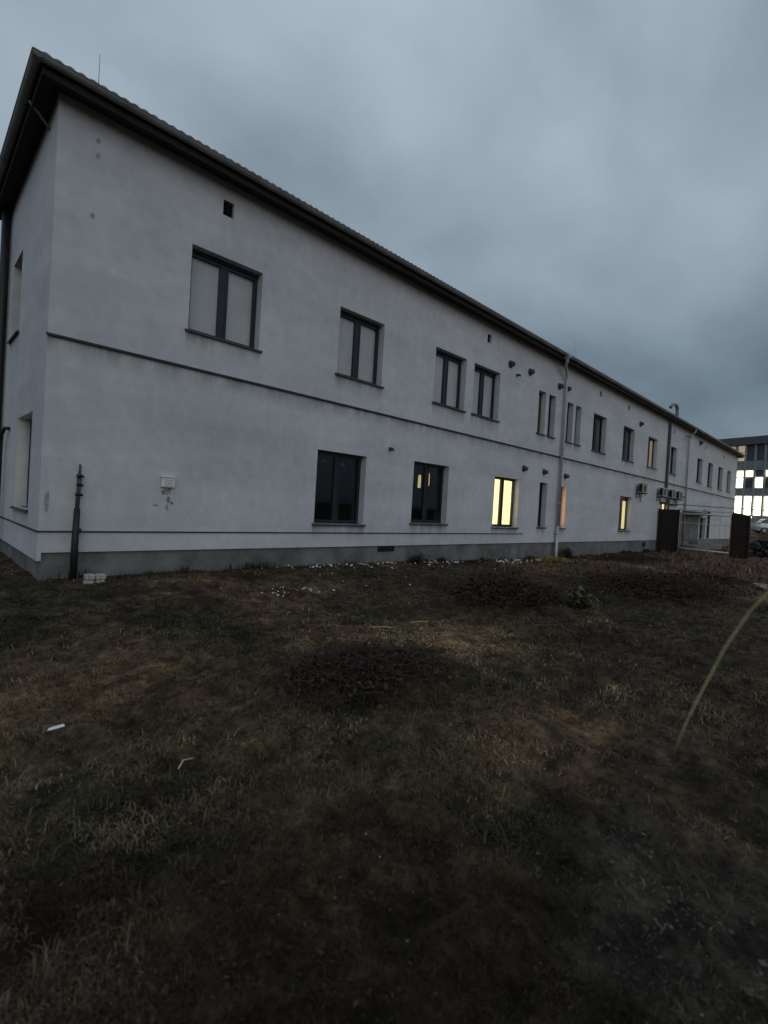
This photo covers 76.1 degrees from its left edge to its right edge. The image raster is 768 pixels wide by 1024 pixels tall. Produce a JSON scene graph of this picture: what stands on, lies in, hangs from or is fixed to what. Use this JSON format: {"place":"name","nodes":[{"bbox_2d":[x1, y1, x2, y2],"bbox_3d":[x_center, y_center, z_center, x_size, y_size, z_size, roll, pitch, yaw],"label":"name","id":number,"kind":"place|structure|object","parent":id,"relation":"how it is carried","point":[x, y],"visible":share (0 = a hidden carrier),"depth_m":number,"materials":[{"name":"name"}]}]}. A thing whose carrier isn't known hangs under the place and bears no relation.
{"place":"outdoors","nodes":[
{"label":"outdoors","id":0,"kind":"place"},
{"bbox_2d":[0,532,767,1023],"bbox_3d":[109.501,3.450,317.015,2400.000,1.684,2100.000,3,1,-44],"label":"ground","id":1,"kind":"structure","parent":0,"point":[636,786],"depth_m":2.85,"materials":[{"name":"brown plant"}]},
{"bbox_2d":[47,724,64,730],"bbox_3d":[-2.139,1.405,3.204,0.096,0.011,0.036,-3,9,-24],"label":"paper scrap","id":2,"kind":"object","parent":1,"relation":"on","point":[57,726],"visible":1,"depth_m":3.20,"materials":[{"name":"white paper"}]},
{"bbox_2d":[69,464,83,579],"bbox_3d":[-4.955,0.269,7.906,0.147,2.080,0.173,3,1,-44],"label":"standpipe","id":3,"kind":"object","parent":1,"relation":"on","point":[76,529],"visible":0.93,"depth_m":7.85,"materials":[{"name":"black metal"}]},
{"bbox_2d":[83,580,93,583],"bbox_3d":[-4.657,1.116,7.733,0.140,0.092,0.160,3,1,-38],"label":"concrete block","id":4,"kind":"object","parent":1,"relation":"on","point":[88,582],"depth_m":7.67,"materials":[{"name":"grey concrete"}]},
{"bbox_2d":[83,573,95,580],"bbox_3d":[-4.644,1.024,7.738,0.140,0.092,0.160,3,1,-44],"label":"concrete block","id":5,"kind":"object","parent":4,"relation":"on","point":[89,576],"depth_m":7.69,"materials":[{"name":"grey concrete"}]},
{"bbox_2d":[306,711,360,748],"bbox_3d":[-0.357,1.483,3.332,0.389,0.178,0.419,3,1,5],"label":"green weed","id":6,"kind":"object","parent":1,"relation":"on","point":[336,732],"visible":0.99,"depth_m":3.33,"materials":[{"name":"green plant"}]},
{"bbox_2d":[223,631,489,730],"bbox_3d":[-0.193,1.361,4.385,2.549,0.413,1.933,3,1,-44],"label":"bramble mound","id":7,"kind":"object","parent":1,"relation":"on","point":[352,659],"visible":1,"depth_m":4.20,"materials":[{"name":"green plant"}]},
{"bbox_2d":[36,549,683,581],"bbox_3d":[6.987,1.660,19.603,34.493,0.487,0.546,3,1,-44],"label":"weed fringe","id":8,"kind":"object","parent":1,"relation":"on","point":[249,566],"visible":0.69,"depth_m":10.33,"materials":[{"name":"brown plant"}]},
{"bbox_2d":[0,47,745,580],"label":"office building","id":9,"kind":"structure","parent":1,"relation":"on","point":[266,371],"depth_m":10.23,"materials":[{"name":"white paint"}]},
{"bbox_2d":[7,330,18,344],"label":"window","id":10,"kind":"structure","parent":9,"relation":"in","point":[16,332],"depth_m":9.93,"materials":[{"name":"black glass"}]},
{"bbox_2d":[10,420,31,511],"bbox_3d":[-6.421,-0.885,8.897,0.331,1.715,1.598,3,1,-44],"label":"window","id":11,"kind":"structure","parent":9,"relation":"in","point":[12,507],"depth_m":9.42,"materials":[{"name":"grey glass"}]},
{"bbox_2d":[160,476,176,487],"bbox_3d":[-3.925,-0.544,8.924,0.260,0.200,0.106,3,1,-44],"label":"meter box","id":12,"kind":"object","parent":9,"relation":"attached to","point":[167,481],"visible":1,"depth_m":8.89,"materials":[{"name":"white plastic"}]},
{"bbox_2d":[185,248,262,352],"bbox_3d":[-3.137,-4.131,9.675,1.588,1.625,0.337,3,1,-44],"label":"window","id":13,"kind":"structure","parent":9,"relation":"in","point":[223,295],"depth_m":9.72,"materials":[{"name":"grey glass"}]},
{"bbox_2d":[313,450,365,525],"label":"window","id":14,"kind":"structure","parent":9,"relation":"in","point":[338,475],"depth_m":14.51,"materials":[{"name":"black glass"}]},
{"bbox_2d":[335,310,383,387],"bbox_3d":[-0.620,-4.013,12.140,1.578,1.625,0.337,3,1,-44],"label":"window","id":15,"kind":"structure","parent":9,"relation":"in","point":[358,337],"depth_m":12.22,"materials":[{"name":"grey glass"}]},
{"bbox_2d":[409,462,448,525],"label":"window","id":16,"kind":"structure","parent":9,"relation":"in","point":[427,478],"depth_m":15.19,"materials":[{"name":"black glass"}]},
{"bbox_2d":[432,350,466,412],"bbox_3d":[1.897,-3.895,14.605,1.588,1.625,0.337,3,1,-44],"label":"window","id":17,"kind":"structure","parent":9,"relation":"in","point":[447,379],"depth_m":14.70,"materials":[{"name":"grey glass"}]},
{"bbox_2d":[471,366,499,421],"bbox_3d":[3.239,-3.832,15.920,1.588,1.625,0.337,3,1,-44],"label":"window","id":18,"kind":"structure","parent":9,"relation":"in","point":[484,380],"depth_m":16.03,"materials":[{"name":"grey glass"}]},
{"bbox_2d":[491,476,518,528],"bbox_3d":[4.154,-0.316,17.056,1.678,1.765,0.331,3,1,-44],"label":"window","id":19,"kind":"structure","parent":9,"relation":"in","point":[504,487],"depth_m":17.20,"materials":[{"name":"yellow glass"}]},
{"bbox_2d":[536,392,545,435],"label":"window","id":20,"kind":"structure","parent":9,"relation":"in","point":[540,394],"depth_m":18.67,"materials":[{"name":"grey glass"}]},
{"bbox_2d":[536,483,546,528],"bbox_3d":[5.984,-0.250,18.852,0.708,1.745,0.337,3,1,-44],"label":"window","id":21,"kind":"structure","parent":9,"relation":"in","point":[541,484],"depth_m":19.08,"materials":[{"name":"black glass"}]},
{"bbox_2d":[546,396,555,438],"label":"window","id":22,"kind":"structure","parent":9,"relation":"in","point":[550,398],"depth_m":19.21,"materials":[{"name":"grey glass"}]},
{"bbox_2d":[565,404,572,443],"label":"window","id":23,"kind":"structure","parent":9,"relation":"in","point":[568,404],"depth_m":20.29,"materials":[{"name":"grey glass"}]},
{"bbox_2d":[573,408,580,445],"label":"window","id":24,"kind":"structure","parent":9,"relation":"in","point":[576,408],"depth_m":20.81,"materials":[{"name":"grey glass"}]},
{"bbox_2d":[591,415,605,454],"bbox_3d":[9.628,-3.513,22.180,1.548,1.665,0.337,3,1,-44],"label":"window","id":25,"kind":"structure","parent":9,"relation":"in","point":[597,424],"depth_m":22.53,"materials":[{"name":"black glass"}]},
{"bbox_2d":[618,496,630,531],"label":"window","id":26,"kind":"structure","parent":9,"relation":"in","point":[623,500],"depth_m":25.19,"materials":[{"name":"yellow glass"}]},
{"bbox_2d":[621,427,633,462],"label":"window","id":27,"kind":"structure","parent":9,"relation":"in","point":[627,433],"depth_m":25.06,"materials":[{"name":"black glass"}]},
{"bbox_2d":[635,483,647,501],"bbox_3d":[13.517,-1.012,25.712,0.785,0.954,0.404,3,1,-44],"label":"air conditioner","id":28,"kind":"object","parent":9,"relation":"attached to","point":[642,488],"visible":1,"depth_m":25.45,"materials":[{"name":"white metal"}]},
{"bbox_2d":[646,438,657,469],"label":"window","id":29,"kind":"structure","parent":9,"relation":"in","point":[651,441],"depth_m":27.64,"materials":[{"name":"yellow glass"}]},
{"bbox_2d":[656,487,667,504],"bbox_3d":[15.909,-0.900,28.055,0.785,0.954,0.404,3,1,-44],"label":"air conditioner","id":30,"kind":"object","parent":9,"relation":"attached to","point":[662,493],"visible":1,"depth_m":27.81,"materials":[{"name":"white metal"}]},
{"bbox_2d":[668,489,675,505],"bbox_3d":[17.123,-0.843,29.244,0.785,0.954,0.404,3,1,-44],"label":"air conditioner","id":31,"kind":"object","parent":9,"relation":"attached to","point":[671,494],"visible":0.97,"depth_m":28.97,"materials":[{"name":"white metal"}]},
{"bbox_2d":[669,448,675,474],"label":"window","id":32,"kind":"structure","parent":9,"relation":"in","point":[671,458],"depth_m":30.33,"materials":[{"name":"black glass"}]},
{"bbox_2d":[673,491,682,506],"bbox_3d":[18.123,-0.796,30.223,0.785,0.954,0.404,3,1,-44],"label":"air conditioner","id":33,"kind":"object","parent":9,"relation":"attached to","point":[679,495],"visible":0.98,"depth_m":29.95,"materials":[{"name":"white metal"}]},
{"bbox_2d":[682,511,709,519],"bbox_3d":[21.205,0.292,33.102,5.000,0.526,0.698,3,1,-44],"label":"door canopy","id":34,"kind":"object","parent":9,"relation":"attached to","point":[695,512],"visible":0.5,"depth_m":31.63,"materials":[{"name":"grey metal"}]},
{"bbox_2d":[696,459,701,483],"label":"window","id":35,"kind":"structure","parent":9,"relation":"in","point":[698,459],"depth_m":34.58,"materials":[{"name":"black glass"}]},
{"bbox_2d":[699,518,702,538],"bbox_3d":[22.774,1.183,35.498,1.550,1.520,0.045,3,1,-44],"label":"door","id":36,"kind":"structure","parent":9,"relation":"in","point":[700,530],"depth_m":35.80,"materials":[{"name":"metal"}]},
{"bbox_2d":[707,463,712,487],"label":"window","id":37,"kind":"structure","parent":9,"relation":"in","point":[708,463],"depth_m":36.69,"materials":[{"name":"black glass"}]},
{"bbox_2d":[660,503,767,510],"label":"overhead cable","id":38,"kind":"object","parent":9,"relation":"attached to","point":[716,507],"visible":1,"depth_m":26.20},
{"bbox_2d":[717,468,722,490],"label":"window","id":39,"kind":"structure","parent":9,"relation":"in","point":[719,468],"depth_m":38.92,"materials":[{"name":"black glass"}]},
{"bbox_2d":[0,558,766,1023],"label":"dead leaves","id":40,"kind":"object","parent":1,"relation":"on","point":[164,992],"visible":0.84,"depth_m":1.96,"materials":[{"name":"brown plant"}]},
{"bbox_2d":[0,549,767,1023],"bbox_3d":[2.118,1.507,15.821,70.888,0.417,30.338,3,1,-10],"label":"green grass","id":41,"kind":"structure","parent":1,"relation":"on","point":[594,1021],"depth_m":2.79,"materials":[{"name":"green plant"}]},
{"bbox_2d":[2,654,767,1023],"bbox_3d":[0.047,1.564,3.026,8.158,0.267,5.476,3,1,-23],"label":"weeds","id":42,"kind":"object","parent":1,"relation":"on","point":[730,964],"visible":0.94,"depth_m":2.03,"materials":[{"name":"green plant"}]},
{"bbox_2d":[14,561,765,1023],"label":"wispy stems","id":43,"kind":"object","parent":1,"relation":"on","point":[168,781],"visible":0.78,"depth_m":2.31,"materials":[{"name":"brown plant"}]},
{"bbox_2d":[408,550,431,563],"bbox_3d":[0.978,1.267,13.668,0.749,0.388,0.648,3,1,-44],"label":"shrub","id":44,"kind":"object","parent":1,"relation":"on","point":[421,559],"visible":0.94,"depth_m":13.63,"materials":[{"name":"green plant"}]},
{"bbox_2d":[419,570,589,613],"bbox_3d":[2.199,1.368,9.009,3.521,0.544,3.026,3,1,-17],"label":"bramble mound","id":45,"kind":"object","parent":1,"relation":"on","point":[510,587],"visible":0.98,"depth_m":8.62,"materials":[{"name":"green plant"}]},
{"bbox_2d":[532,555,571,563],"bbox_3d":[6.263,1.745,18.279,2.604,0.324,1.939,3,1,-44],"label":"yellow grass tuft","id":46,"kind":"object","parent":1,"relation":"on","point":[552,558],"visible":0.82,"depth_m":18.07,"materials":[{"name":"plant"}]},
{"bbox_2d":[558,547,574,557],"bbox_3d":[7.489,1.635,19.917,0.844,0.556,0.958,4,1,15],"label":"shrub","id":47,"kind":"object","parent":1,"relation":"on","point":[567,552],"visible":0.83,"depth_m":19.84,"materials":[{"name":"green plant"}]},
{"bbox_2d":[558,586,601,608],"bbox_3d":[3.495,1.524,8.705,0.815,0.416,0.833,4,1,11],"label":"leafy weed","id":48,"kind":"object","parent":1,"relation":"on","point":[582,599],"visible":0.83,"depth_m":8.62,"materials":[{"name":"green plant"}]},
{"bbox_2d":[460,547,767,607],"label":"reddish weeds","id":49,"kind":"object","parent":1,"relation":"on","point":[674,556],"visible":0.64,"depth_m":16.89,"materials":[{"name":"brown plant"}]},
{"bbox_2d":[578,550,691,567],"bbox_3d":[9.986,1.864,19.436,6.340,0.421,4.050,3,1,-44],"label":"bramble mound","id":50,"kind":"object","parent":1,"relation":"on","point":[637,557],"visible":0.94,"depth_m":19.21,"materials":[{"name":"brown plant"}]},
{"bbox_2d":[555,566,767,613],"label":"bramble mound","id":51,"kind":"object","parent":1,"relation":"on","point":[659,583],"visible":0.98,"depth_m":10.25,"materials":[{"name":"green plant"}]},
{"bbox_2d":[656,508,679,552],"bbox_3d":[16.100,1.138,27.829,0.092,2.646,1.100,3,1,-44],"label":"fence panel","id":52,"kind":"object","parent":1,"relation":"on","point":[668,529],"visible":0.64,"depth_m":27.85,"materials":[{"name":"brown wood"}]},
{"bbox_2d":[677,509,732,556],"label":"metal gate","id":53,"kind":"structure","parent":1,"relation":"on","point":[709,525],"depth_m":26.43,"materials":[{"name":"grey metal"}]},
{"bbox_2d":[669,566,759,588],"bbox_3d":[9.370,1.841,13.973,3.242,0.452,2.491,3,1,-29],"label":"bramble mound","id":54,"kind":"object","parent":1,"relation":"on","point":[727,578],"visible":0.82,"depth_m":13.75,"materials":[{"name":"brown plant"}]},
{"bbox_2d":[673,592,767,754],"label":"dry cane","id":55,"kind":"object","parent":1,"relation":"on","point":[745,617],"visible":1,"depth_m":1.13,"materials":[{"name":"beige plant"}]},
{"bbox_2d":[729,512,750,558],"bbox_3d":[18.445,1.296,25.428,0.092,2.544,0.820,3,1,-44],"label":"fence panel","id":56,"kind":"object","parent":1,"relation":"on","point":[740,535],"visible":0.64,"depth_m":25.44,"materials":[{"name":"brown wood"}]},
{"bbox_2d":[718,435,767,532],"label":"office block","id":57,"kind":"structure","parent":1,"relation":"on","point":[751,490],"depth_m":63.37,"materials":[{"name":"grey concrete"}]},
{"bbox_2d":[735,496,741,501],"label":"window","id":58,"kind":"structure","parent":57,"relation":"in","point":[738,498],"depth_m":64.82,"materials":[{"name":"white glass"}]},
{"bbox_2d":[736,478,742,487],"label":"window","id":59,"kind":"structure","parent":57,"relation":"in","point":[739,484],"depth_m":64.79,"materials":[{"name":"white glass"}]},
{"bbox_2d":[737,471,743,476],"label":"window","id":60,"kind":"structure","parent":57,"relation":"in","point":[739,473],"depth_m":64.77,"materials":[{"name":"white glass"}]},
{"bbox_2d":[739,446,744,451],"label":"window","id":61,"kind":"structure","parent":57,"relation":"in","point":[741,448],"depth_m":64.73,"materials":[{"name":"beige glass"}]},
{"bbox_2d":[745,496,751,501],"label":"window","id":62,"kind":"structure","parent":57,"relation":"in","point":[747,498],"depth_m":63.80,"materials":[{"name":"white glass"}]},
{"bbox_2d":[746,478,752,487],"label":"window","id":63,"kind":"structure","parent":57,"relation":"in","point":[749,481],"depth_m":63.78,"materials":[{"name":"black glass"}]},
{"bbox_2d":[746,471,752,476],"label":"window","id":64,"kind":"structure","parent":57,"relation":"in","point":[749,473],"depth_m":63.81,"materials":[{"name":"white glass"}]},
{"bbox_2d":[748,452,754,460],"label":"window","id":65,"kind":"structure","parent":57,"relation":"in","point":[750,455],"depth_m":63.74,"materials":[{"name":"black glass"}]},
{"bbox_2d":[748,445,754,451],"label":"window","id":66,"kind":"structure","parent":57,"relation":"in","point":[751,448],"depth_m":63.74,"materials":[{"name":"black glass"}]},
{"bbox_2d":[755,496,761,502],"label":"window","id":67,"kind":"structure","parent":57,"relation":"in","point":[757,498],"depth_m":62.79,"materials":[{"name":"white glass"}]},
{"bbox_2d":[756,478,762,487],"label":"window","id":68,"kind":"structure","parent":57,"relation":"in","point":[759,481],"depth_m":62.78,"materials":[{"name":"white glass"}]},
{"bbox_2d":[756,470,762,475],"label":"window","id":69,"kind":"structure","parent":57,"relation":"in","point":[759,473],"depth_m":62.81,"materials":[{"name":"black glass"}]},
{"bbox_2d":[757,452,764,459],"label":"window","id":70,"kind":"structure","parent":57,"relation":"in","point":[760,454],"depth_m":62.72,"materials":[{"name":"black glass"}]},
{"bbox_2d":[758,445,764,450],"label":"window","id":71,"kind":"structure","parent":57,"relation":"in","point":[760,447],"depth_m":62.75,"materials":[{"name":"black glass"}]},
{"bbox_2d":[727,539,767,556],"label":"hedge","id":72,"kind":"object","parent":1,"relation":"on","point":[761,545],"visible":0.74,"depth_m":27.86,"materials":[{"name":"green plant"}]},
{"bbox_2d":[750,519,767,533],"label":"parked car","id":73,"kind":"object","parent":1,"relation":"on","point":[760,526],"visible":0.97,"depth_m":49.03,"materials":[{"name":"silver metal"}]},
{"bbox_2d":[752,583,767,589],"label":"concrete slab","id":74,"kind":"structure","parent":1,"relation":"on","point":[762,586],"depth_m":13.15,"materials":[{"name":"grey concrete"}]},
{"bbox_2d":[0,0,767,438],"label":"sky","id":75,"kind":"structure","parent":0,"point":[593,174],"materials":[{"name":"grey"}]},
{"bbox_3d":[-4.538,1.122,7.825,0.140,0.092,0.160,3,1,-41],"label":"concrete block","id":76,"kind":"object","parent":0,"visible":0},
{"bbox_2d":[95,573,105,579],"bbox_3d":[-4.529,1.031,7.827,0.160,0.092,0.140,4,1,43],"label":"concrete block","id":77,"kind":"object","parent":76,"relation":"on","point":[100,576],"depth_m":7.78,"materials":[{"name":"grey concrete"}]}
]}

